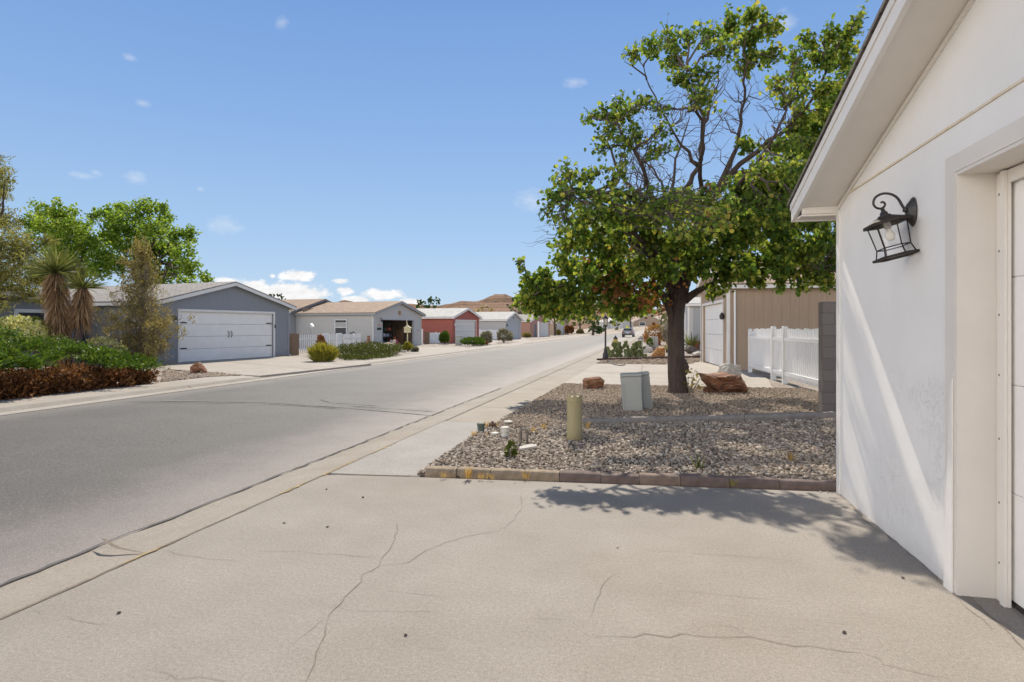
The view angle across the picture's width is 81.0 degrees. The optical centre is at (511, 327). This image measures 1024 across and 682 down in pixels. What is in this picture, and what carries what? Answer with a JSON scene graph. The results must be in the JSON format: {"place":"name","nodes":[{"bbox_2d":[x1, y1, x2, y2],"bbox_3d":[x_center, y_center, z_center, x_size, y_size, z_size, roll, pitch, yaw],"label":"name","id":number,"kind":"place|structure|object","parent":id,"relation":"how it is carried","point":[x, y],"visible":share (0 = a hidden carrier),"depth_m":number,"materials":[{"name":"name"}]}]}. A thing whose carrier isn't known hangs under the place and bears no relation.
{"place":"outdoors","nodes":[
{"label":"outdoors","id":0,"kind":"place"},
{"bbox_2d":[0,392,68,399],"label":"soil","id":1,"kind":"structure","parent":0,"point":[35,395],"depth_m":13.80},
{"bbox_2d":[0,324,169,399],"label":"juniper hedge","id":2,"kind":"object","parent":1,"relation":"on","point":[33,377],"visible":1,"depth_m":14.68,"materials":[{"name":"green plant"}]},
{"bbox_2d":[160,356,370,376],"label":"driveway","id":3,"kind":"structure","parent":0,"point":[269,366],"depth_m":24.28,"materials":[{"name":"concrete"}]},
{"bbox_2d":[3,335,580,391],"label":"yard","id":4,"kind":"structure","parent":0,"point":[303,354],"depth_m":48.50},
{"bbox_2d":[0,314,57,354],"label":"flowering shrub","id":5,"kind":"object","parent":4,"relation":"on","point":[28,325],"visible":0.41,"depth_m":19.81,"materials":[{"name":"yellow plant"}]},
{"bbox_2d":[0,152,62,313],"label":"pine tree","id":6,"kind":"object","parent":4,"relation":"on","point":[18,250],"visible":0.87,"depth_m":21.61,"materials":[{"name":"green plant"}]},
{"bbox_2d":[0,290,74,365],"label":"blue house","id":7,"kind":"structure","parent":4,"relation":"on","point":[31,309],"depth_m":24.46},
{"bbox_2d":[14,309,46,335],"bbox_3d":[-19.762,-0.075,24.679,0.033,1.330,1.230,0,0,21],"label":"window","id":8,"kind":"structure","parent":7,"relation":"in","point":[25,312],"depth_m":24.65,"materials":[{"name":"white plastic"}]},
{"bbox_2d":[21,315,54,355],"bbox_3d":[-18.208,0.365,22.927,1.596,1.664,1.157,0,0,0],"label":"olive shrub","id":9,"kind":"object","parent":4,"relation":"on","point":[37,318],"visible":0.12,"depth_m":22.89,"materials":[{"name":"green plant"}]},
{"bbox_2d":[15,240,109,368],"bbox_3d":[-15.398,-0.575,20.552,2.790,4.925,2.356,0,0,0],"label":"tree yucca","id":10,"kind":"object","parent":4,"relation":"on","point":[55,286],"visible":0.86,"depth_m":20.46,"materials":[{"name":"green plant"}]},
{"bbox_2d":[15,197,120,284],"bbox_3d":[-29.796,-3.468,39.865,7.578,10.750,4.830,0,0,39],"label":"leafy tree","id":11,"kind":"object","parent":4,"relation":"on","point":[69,229],"visible":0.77,"depth_m":38.89,"materials":[{"name":"green plant"}]},
{"bbox_2d":[82,336,127,364],"bbox_3d":[-14.999,0.852,22.062,1.492,1.084,1.233,0,0,0],"label":"flowering shrub","id":12,"kind":"object","parent":4,"relation":"on","point":[103,340],"visible":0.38,"depth_m":21.95,"materials":[{"name":"green plant"}]},
{"bbox_2d":[88,232,197,365],"bbox_3d":[-14.607,-1.015,23.949,3.775,5.764,2.958,0,0,0],"label":"upright juniper","id":13,"kind":"object","parent":4,"relation":"on","point":[146,333],"visible":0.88,"depth_m":23.69,"materials":[{"name":"green plant"}]},
{"bbox_2d":[84,195,214,283],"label":"leafy tree","id":14,"kind":"object","parent":4,"relation":"on","point":[170,247],"visible":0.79,"depth_m":42.22,"materials":[{"name":"green plant"}]},
{"bbox_2d":[68,281,296,363],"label":"blue garage","id":15,"kind":"structure","parent":4,"relation":"on","point":[236,320],"depth_m":28.52,"materials":[{"name":"paint"}]},
{"bbox_2d":[180,311,271,361],"bbox_3d":[-13.603,0.420,28.985,0.208,2.240,5.560,0,0,22],"label":"garage door","id":16,"kind":"structure","parent":15,"relation":"in","point":[219,332],"depth_m":28.73,"materials":[{"name":"white metal"}]},
{"bbox_2d":[160,369,241,381],"bbox_3d":[-10.392,1.535,20.042,2.252,0.104,5.894,0,0,-29],"label":"gravel wedge","id":17,"kind":"object","parent":4,"relation":"on","point":[170,375],"visible":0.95,"depth_m":19.16,"materials":[{"name":"gravel"}]},
{"bbox_2d":[190,362,206,372],"bbox_3d":[-10.477,1.352,20.085,0.544,0.400,0.380,0,0,0],"label":"boulder","id":18,"kind":"object","parent":17,"relation":"on","point":[197,367],"visible":0.98,"depth_m":19.93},
{"bbox_2d":[289,333,298,354],"bbox_3d":[-12.047,0.943,33.124,0.550,1.214,0.070,0,0,-40],"label":"board fence","id":19,"kind":"object","parent":4,"relation":"on","point":[294,344],"visible":0.82,"depth_m":33.12,"materials":[{"name":"brown wood"}]},
{"bbox_2d":[282,299,330,333],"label":"grey house","id":20,"kind":"structure","parent":4,"relation":"on","point":[300,304],"depth_m":49.65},
{"bbox_2d":[299,333,341,351],"bbox_3d":[-12.156,0.995,37.861,0.090,1.210,3.877,0,0,28],"label":"picket fence","id":21,"kind":"object","parent":4,"relation":"on","point":[338,338],"visible":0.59,"depth_m":38.26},
{"bbox_2d":[316,334,326,345],"bbox_3d":[-9.678,0.970,30.480,0.671,1.248,0.719,0,0,28],"label":"seed shrub","id":22,"kind":"object","parent":4,"relation":"on","point":[320,337],"visible":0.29,"depth_m":30.35,"materials":[{"name":"orange plant"}]},
{"bbox_2d":[306,340,339,361],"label":"yellow-green bush","id":23,"kind":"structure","parent":4,"relation":"on","point":[322,352],"depth_m":27.02,"materials":[{"name":"yellow plant"}]},
{"bbox_2d":[343,333,360,347],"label":"picket fence","id":24,"kind":"object","parent":4,"relation":"on","point":[353,338],"visible":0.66,"depth_m":41.50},
{"bbox_2d":[292,301,425,346],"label":"house","id":25,"kind":"structure","parent":4,"relation":"on","point":[365,319],"depth_m":47.47,"materials":[{"name":"paint"}]},
{"bbox_2d":[334,318,347,335],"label":"window","id":26,"kind":"structure","parent":25,"relation":"in","point":[340,324],"depth_m":46.56,"materials":[{"name":"white plastic"}]},
{"bbox_2d":[395,329,403,344],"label":"storage box","id":27,"kind":"object","parent":25,"relation":"on","point":[399,334],"visible":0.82,"depth_m":51.25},
{"bbox_2d":[336,340,404,359],"bbox_3d":[-8.110,1.179,34.713,3.889,0.920,13.409,0,0,-8],"label":"ground juniper","id":28,"kind":"object","parent":4,"relation":"on","point":[362,351],"visible":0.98,"depth_m":32.18,"materials":[{"name":"green plant"}]},
{"bbox_2d":[424,332,429,343],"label":"board fence","id":29,"kind":"object","parent":4,"relation":"on","point":[426,337],"visible":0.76,"depth_m":55.17,"materials":[{"name":"brown wood"}]},
{"bbox_2d":[416,296,440,308],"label":"distant tree","id":30,"kind":"object","parent":4,"relation":"on","point":[430,299],"visible":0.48,"depth_m":91.40,"materials":[{"name":"green plant"}]},
{"bbox_2d":[430,332,439,343],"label":"white fence","id":31,"kind":"object","parent":4,"relation":"on","point":[434,337],"visible":0.66,"depth_m":56.88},
{"bbox_2d":[438,330,449,342],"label":"bush","id":32,"kind":"object","parent":4,"relation":"on","point":[444,336],"visible":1,"depth_m":54.42,"materials":[{"name":"green plant"}]},
{"bbox_2d":[417,308,481,342],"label":"red house","id":33,"kind":"structure","parent":4,"relation":"on","point":[463,322],"depth_m":60.19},
{"bbox_2d":[456,321,474,341],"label":"garage door","id":34,"kind":"structure","parent":33,"relation":"in","point":[462,327],"depth_m":61.80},
{"bbox_2d":[459,336,484,345],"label":"bush","id":35,"kind":"object","parent":4,"relation":"on","point":[468,340],"visible":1,"depth_m":49.65,"materials":[{"name":"green plant"}]},
{"bbox_2d":[479,331,492,342],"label":"bush","id":36,"kind":"object","parent":4,"relation":"on","point":[487,335],"visible":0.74,"depth_m":54.42,"materials":[{"name":"grey plant"}]},
{"bbox_2d":[479,329,501,339],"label":"white fence","id":37,"kind":"object","parent":4,"relation":"on","point":[494,334],"visible":0.45,"depth_m":73.07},
{"bbox_2d":[475,312,523,339],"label":"grey house","id":38,"kind":"structure","parent":4,"relation":"on","point":[510,321],"depth_m":77.02,"materials":[{"name":"paint"}]},
{"bbox_2d":[508,323,518,338],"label":"garage door","id":39,"kind":"structure","parent":38,"relation":"in","point":[513,327],"depth_m":78.91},
{"bbox_2d":[496,328,513,342],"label":"bush","id":40,"kind":"object","parent":4,"relation":"on","point":[504,332],"visible":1,"depth_m":59.45,"materials":[{"name":"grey plant"}]},
{"bbox_2d":[518,314,551,336],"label":"brick house","id":41,"kind":"structure","parent":4,"relation":"on","point":[531,326],"depth_m":97.21,"materials":[{"name":"pink brick"}]},
{"bbox_2d":[541,323,547,335],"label":"garage door","id":42,"kind":"structure","parent":41,"relation":"in","point":[544,326],"depth_m":101.70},
{"bbox_2d":[0,335,587,406],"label":"sidewalk","id":43,"kind":"structure","parent":0,"point":[43,398],"depth_m":15.70,"materials":[{"name":"concrete"}]},
{"bbox_2d":[0,335,590,412],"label":"kerb","id":44,"kind":"structure","parent":43,"relation":"on","point":[49,403],"depth_m":14.87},
{"bbox_2d":[0,328,658,585],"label":"road","id":45,"kind":"structure","parent":0,"point":[77,480],"depth_m":8.69,"materials":[{"name":"asphalt"}]},
{"bbox_2d":[0,336,586,415],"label":"gutter","id":46,"kind":"object","parent":45,"relation":"on","point":[90,402],"visible":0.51,"depth_m":15.54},
{"bbox_2d":[0,335,638,619],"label":"gutter","id":47,"kind":"object","parent":45,"relation":"on","point":[21,593],"visible":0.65,"depth_m":4.89,"materials":[{"name":"concrete"}]},
{"bbox_2d":[622,328,634,336],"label":"parked car","id":48,"kind":"object","parent":45,"relation":"on","point":[628,331],"visible":0.98,"depth_m":96.00,"materials":[{"name":"paint"}]},
{"bbox_2d":[328,421,488,476],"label":"pavement slab","id":49,"kind":"structure","parent":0,"point":[412,455],"depth_m":7.35,"materials":[{"name":"concrete"}]},
{"bbox_2d":[403,347,467,353],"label":"driveway","id":50,"kind":"structure","parent":0,"point":[427,350],"depth_m":41.74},
{"bbox_2d":[402,341,413,350],"bbox_3d":[-6.703,1.241,38.718,0.802,0.701,0.718,0,0,38],"label":"bush","id":51,"kind":"object","parent":50,"relation":"on","point":[408,346],"visible":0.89,"depth_m":38.57,"materials":[{"name":"yellow plant"}]},
{"bbox_2d":[0,0,882,308],"label":"sky","id":52,"kind":"structure","parent":0,"point":[331,150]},
{"bbox_2d":[464,465,472,478],"bbox_3d":[-0.451,1.456,6.085,0.153,0.152,0.123,0,0,-42],"label":"grass tuft","id":53,"kind":"object","parent":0,"point":[468,472],"visible":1,"depth_m":6.09,"materials":[{"name":"plant"}]},
{"bbox_2d":[339,294,665,328],"bbox_3d":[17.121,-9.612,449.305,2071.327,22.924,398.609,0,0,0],"label":"hills","id":54,"kind":"structure","parent":0,"point":[497,302],"depth_m":363.48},
{"bbox_2d":[0,475,1023,681],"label":"driveway","id":55,"kind":"structure","parent":0,"point":[467,580],"depth_m":3.42,"materials":[{"name":"concrete"}]},
{"bbox_2d":[446,333,656,422],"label":"sidewalk","id":56,"kind":"structure","parent":0,"point":[499,408],"depth_m":13.63,"materials":[{"name":"concrete"}]},
{"bbox_2d":[561,316,665,335],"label":"terrain","id":57,"kind":"structure","parent":0,"point":[619,330],"depth_m":166.79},
{"bbox_2d":[550,318,569,334],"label":"tan house","id":58,"kind":"structure","parent":57,"relation":"on","point":[560,327],"depth_m":133.36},
{"bbox_2d":[566,300,598,328],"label":"distant tree","id":59,"kind":"object","parent":57,"relation":"on","point":[579,324],"visible":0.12,"depth_m":149.98,"materials":[{"name":"green plant"}]},
{"bbox_2d":[586,313,606,334],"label":"distant tree","id":60,"kind":"object","parent":57,"relation":"on","point":[593,326],"visible":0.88,"depth_m":128.06,"materials":[{"name":"green plant"}]},
{"bbox_2d":[597,318,633,328],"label":"cream house","id":61,"kind":"structure","parent":57,"relation":"on","point":[625,323],"depth_m":191.47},
{"bbox_2d":[609,312,653,329],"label":"distant tree","id":62,"kind":"object","parent":57,"relation":"on","point":[617,328],"visible":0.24,"depth_m":174.93,"materials":[{"name":"green plant"}]},
{"bbox_2d":[631,315,660,325],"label":"brown house","id":63,"kind":"structure","parent":57,"relation":"on","point":[649,321],"depth_m":205.85,"materials":[{"name":"beige"}]},
{"bbox_2d":[656,307,667,324],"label":"distant tree","id":64,"kind":"object","parent":57,"relation":"on","point":[659,311],"visible":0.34,"depth_m":159.68,"materials":[{"name":"green plant"}]},
{"bbox_2d":[483,336,824,491],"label":"yard","id":65,"kind":"structure","parent":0,"point":[777,382],"depth_m":18.38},
{"bbox_2d":[425,466,457,478],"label":"edging block","id":66,"kind":"structure","parent":65,"relation":"on","point":[434,471],"depth_m":6.24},
{"bbox_2d":[457,467,491,478],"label":"edging block","id":67,"kind":"structure","parent":65,"relation":"on","point":[476,472],"depth_m":6.21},
{"bbox_2d":[477,422,484,430],"bbox_3d":[-0.456,1.502,8.815,0.120,0.196,0.120,0,0,0],"label":"capped pipe","id":68,"kind":"object","parent":65,"relation":"on","point":[480,426],"visible":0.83,"depth_m":8.77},
{"bbox_2d":[500,426,509,436],"bbox_3d":[-0.097,1.491,8.341,0.132,0.218,0.130,0,0,0],"label":"capped pipe","id":69,"kind":"object","parent":65,"relation":"on","point":[504,430],"visible":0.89,"depth_m":8.29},
{"bbox_2d":[490,468,525,480],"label":"edging block","id":70,"kind":"structure","parent":65,"relation":"on","point":[507,474],"depth_m":6.16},
{"bbox_2d":[525,469,559,481],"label":"edging block","id":71,"kind":"structure","parent":65,"relation":"on","point":[540,475],"depth_m":6.10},
{"bbox_2d":[559,470,600,483],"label":"edging block","id":72,"kind":"structure","parent":65,"relation":"on","point":[577,476],"depth_m":6.05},
{"bbox_2d":[582,418,618,423],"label":"edging block","id":73,"kind":"structure","parent":65,"relation":"on","point":[600,420],"depth_m":9.46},
{"bbox_2d":[602,314,608,357],"bbox_3d":[4.459,0.490,28.615,0.340,2.220,0.332,0,0,0],"label":"lamp post","id":74,"kind":"object","parent":65,"relation":"on","point":[605,318],"visible":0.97,"depth_m":28.54,"materials":[{"name":"black metal"}]},
{"bbox_2d":[601,473,638,484],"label":"edging block","id":75,"kind":"structure","parent":65,"relation":"on","point":[622,478],"depth_m":6.00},
{"bbox_2d":[417,418,835,485],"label":"gravel","id":76,"kind":"structure","parent":65,"relation":"on","point":[648,437],"depth_m":7.47,"materials":[{"name":"gravel"}]},
{"bbox_2d":[504,440,517,457],"bbox_3d":[-0.015,1.447,7.073,0.167,0.273,0.183,0,0,0],"label":"weed","id":77,"kind":"object","parent":76,"relation":"on","point":[512,452],"visible":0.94,"depth_m":7.05,"materials":[{"name":"green plant"}]},
{"bbox_2d":[518,425,528,444],"bbox_3d":[0.148,1.440,7.813,0.145,0.321,0.043,0,0,11],"label":"water tap","id":78,"kind":"object","parent":76,"relation":"on","point":[520,434],"visible":0.92,"depth_m":7.80,"materials":[{"name":"metal"}]},
{"bbox_2d":[519,444,536,449],"bbox_3d":[0.196,1.499,7.506,0.252,0.030,0.132,-6,7,-23],"label":"concrete chunk","id":79,"kind":"object","parent":76,"relation":"on","point":[527,446],"visible":0.94,"depth_m":7.47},
{"bbox_2d":[567,394,581,440],"bbox_3d":[0.846,1.283,8.122,0.214,0.735,0.214,0,0,0],"label":"marker post","id":80,"kind":"object","parent":76,"relation":"on","point":[574,417],"visible":0.9,"depth_m":8.03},
{"bbox_2d":[690,451,705,469],"bbox_3d":[1.998,1.430,6.440,0.186,0.206,0.192,0,0,24],"label":"grass tuft","id":81,"kind":"object","parent":76,"relation":"on","point":[698,465],"visible":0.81,"depth_m":6.41,"materials":[{"name":"green plant"}]},
{"bbox_2d":[607,340,646,356],"bbox_3d":[5.898,1.120,31.074,2.210,0.927,1.120,0,0,0],"label":"prickly pear","id":82,"kind":"object","parent":65,"relation":"on","point":[634,350],"visible":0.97,"depth_m":30.96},
{"bbox_2d":[618,416,656,422],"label":"edging block","id":83,"kind":"structure","parent":65,"relation":"on","point":[641,419],"depth_m":9.55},
{"bbox_2d":[597,355,700,364],"bbox_3d":[6.824,1.546,29.098,5.072,0.114,8.433,0,0,13],"label":"gravel strip","id":84,"kind":"object","parent":65,"relation":"on","point":[655,360],"visible":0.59,"depth_m":27.23,"materials":[{"name":"gravel"}]},
{"bbox_2d":[651,346,664,356],"bbox_3d":[7.713,1.279,31.658,0.725,0.548,0.570,0,0,0],"label":"boulder","id":85,"kind":"object","parent":84,"relation":"on","point":[659,351],"visible":0.98,"depth_m":31.44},
{"bbox_2d":[597,356,700,359],"bbox_3d":[6.799,1.525,29.392,6.026,0.150,0.120,0,0,-23],"label":"timber edging","id":86,"kind":"object","parent":65,"relation":"on","point":[642,358],"visible":0.43,"depth_m":29.06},
{"bbox_2d":[641,324,664,342],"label":"orange shrub","id":87,"kind":"object","parent":65,"relation":"on","point":[647,333],"visible":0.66,"depth_m":51.48,"materials":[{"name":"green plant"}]},
{"bbox_2d":[498,385,817,425],"bbox_3d":[3.604,1.645,12.284,6.825,0.210,7.398,0,0,10],"label":"gravel bed","id":88,"kind":"object","parent":65,"relation":"on","point":[648,409],"visible":0.15,"depth_m":11.66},
{"bbox_2d":[582,376,604,388],"bbox_3d":[2.048,1.397,15.097,0.565,0.324,0.418,0,0,0],"label":"boulder","id":89,"kind":"object","parent":88,"relation":"on","point":[593,382],"visible":0.95,"depth_m":14.93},
{"bbox_2d":[620,372,642,410],"bbox_3d":[2.225,1.252,11.157,0.382,0.797,0.328,-3,0,8],"label":"utility pedestal","id":90,"kind":"object","parent":88,"relation":"on","point":[631,388],"visible":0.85,"depth_m":11.01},
{"bbox_2d":[640,371,652,408],"bbox_3d":[2.551,1.250,11.407,0.202,0.805,0.288,-7,-1,10],"label":"utility pedestal","id":91,"kind":"object","parent":88,"relation":"on","point":[646,394],"visible":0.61,"depth_m":11.28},
{"bbox_2d":[494,383,835,425],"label":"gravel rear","id":92,"kind":"structure","parent":88,"relation":"on","point":[734,399],"depth_m":12.01,"materials":[{"name":"gravel"}]},
{"bbox_2d":[511,0,869,393],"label":"shade tree","id":93,"kind":"object","parent":88,"relation":"on","point":[676,258],"visible":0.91,"depth_m":11.46,"materials":[{"name":"green plant"}]},
{"bbox_2d":[683,368,703,392],"bbox_3d":[4.155,1.267,13.992,0.629,0.644,0.445,0,0,23],"label":"sapling","id":94,"kind":"object","parent":88,"relation":"on","point":[691,388],"visible":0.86,"depth_m":13.93,"materials":[{"name":"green plant"}]},
{"bbox_2d":[698,372,748,392],"bbox_3d":[5.030,1.319,14.326,1.145,0.493,1.030,0,0,0],"label":"boulder","id":95,"kind":"object","parent":88,"relation":"on","point":[719,382],"visible":0.98,"depth_m":13.95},
{"bbox_2d":[639,472,679,485],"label":"edging block","id":96,"kind":"structure","parent":65,"relation":"on","point":[661,479],"depth_m":5.95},
{"bbox_2d":[657,313,667,345],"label":"bare shrub","id":97,"kind":"object","parent":65,"relation":"on","point":[664,331],"visible":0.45,"depth_m":50.15,"materials":[{"name":"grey plant"}]},
{"bbox_2d":[657,415,699,422],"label":"edging block","id":98,"kind":"structure","parent":65,"relation":"on","point":[689,418],"depth_m":9.69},
{"bbox_2d":[684,345,696,353],"bbox_3d":[10.657,1.377,35.775,0.805,0.617,0.516,0,5,-11],"label":"boulder","id":99,"kind":"object","parent":65,"relation":"on","point":[689,349],"visible":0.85,"depth_m":35.64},
{"bbox_2d":[684,291,700,348],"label":"white house","id":100,"kind":"structure","parent":65,"relation":"on","point":[692,319],"depth_m":42.95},
{"bbox_2d":[693,307,700,348],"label":"side door","id":101,"kind":"structure","parent":100,"relation":"in","point":[696,310],"depth_m":42.86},
{"bbox_2d":[684,333,700,345],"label":"spiky yucca","id":102,"kind":"object","parent":65,"relation":"on","point":[688,342],"visible":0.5,"depth_m":42.11,"materials":[{"name":"green plant"}]},
{"bbox_2d":[679,474,729,487],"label":"edging block","id":103,"kind":"structure","parent":65,"relation":"on","point":[703,480],"depth_m":5.89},
{"bbox_2d":[699,414,743,421],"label":"edging block","id":104,"kind":"structure","parent":65,"relation":"on","point":[733,417],"depth_m":9.81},
{"bbox_2d":[718,363,741,375],"bbox_3d":[6.335,1.345,17.392,0.812,0.660,0.546,-5,-4,-17],"label":"boulder","id":105,"kind":"object","parent":65,"relation":"on","point":[729,368],"visible":0.47,"depth_m":17.25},
{"bbox_2d":[728,476,779,489],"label":"edging block","id":106,"kind":"structure","parent":65,"relation":"on","point":[757,482],"depth_m":5.83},
{"bbox_2d":[696,267,835,370],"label":"tan garage","id":107,"kind":"structure","parent":65,"relation":"on","point":[729,320],"depth_m":21.80,"materials":[{"name":"paint"}]},
{"bbox_2d":[705,303,721,365],"bbox_3d":[8.433,0.295,24.950,0.040,2.490,4.490,0,0,9],"label":"garage door","id":108,"kind":"structure","parent":107,"relation":"in","point":[713,341],"depth_m":25.13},
{"bbox_2d":[742,413,795,420],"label":"edging block","id":109,"kind":"structure","parent":65,"relation":"on","point":[768,416],"depth_m":9.93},
{"bbox_2d":[748,326,817,387],"bbox_3d":[7.655,0.810,17.139,0.130,1.680,7.119,0,0,9],"label":"picket fence","id":110,"kind":"object","parent":65,"relation":"on","point":[785,353],"visible":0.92,"depth_m":16.61,"materials":[{"name":"plastic"}]},
{"bbox_2d":[778,479,835,491],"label":"edging block","id":111,"kind":"structure","parent":65,"relation":"on","point":[808,485],"depth_m":5.76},
{"bbox_2d":[795,411,835,419],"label":"edging block","id":112,"kind":"structure","parent":65,"relation":"on","point":[810,415],"depth_m":10.07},
{"bbox_2d":[818,302,835,411],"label":"block wall","id":113,"kind":"structure","parent":65,"relation":"on","point":[826,356],"depth_m":10.54,"materials":[{"name":"concrete"}]},
{"bbox_2d":[787,0,1023,614],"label":"white house","id":114,"kind":"structure","parent":65,"relation":"on","point":[927,112],"depth_m":3.68,"materials":[{"name":"paint"}]},
{"bbox_2d":[863,192,919,263],"bbox_3d":[2.574,-0.680,4.070,0.335,0.483,0.254,0,0,35],"label":"wall lantern","id":115,"kind":"object","parent":114,"relation":"attached to","point":[889,235],"depth_m":4.01,"materials":[{"name":"black metal"}]},
{"bbox_2d":[1011,178,1023,607],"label":"garage door","id":116,"kind":"structure","parent":114,"relation":"in","point":[1017,187],"depth_m":3.29,"materials":[{"name":"metal"}]},
{"bbox_2d":[565,362,793,388],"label":"driveway","id":117,"kind":"structure","parent":0,"point":[610,374],"depth_m":20.53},
{"bbox_2d":[741,370,771,387],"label":"path","id":118,"kind":"structure","parent":0,"point":[751,379],"depth_m":17.38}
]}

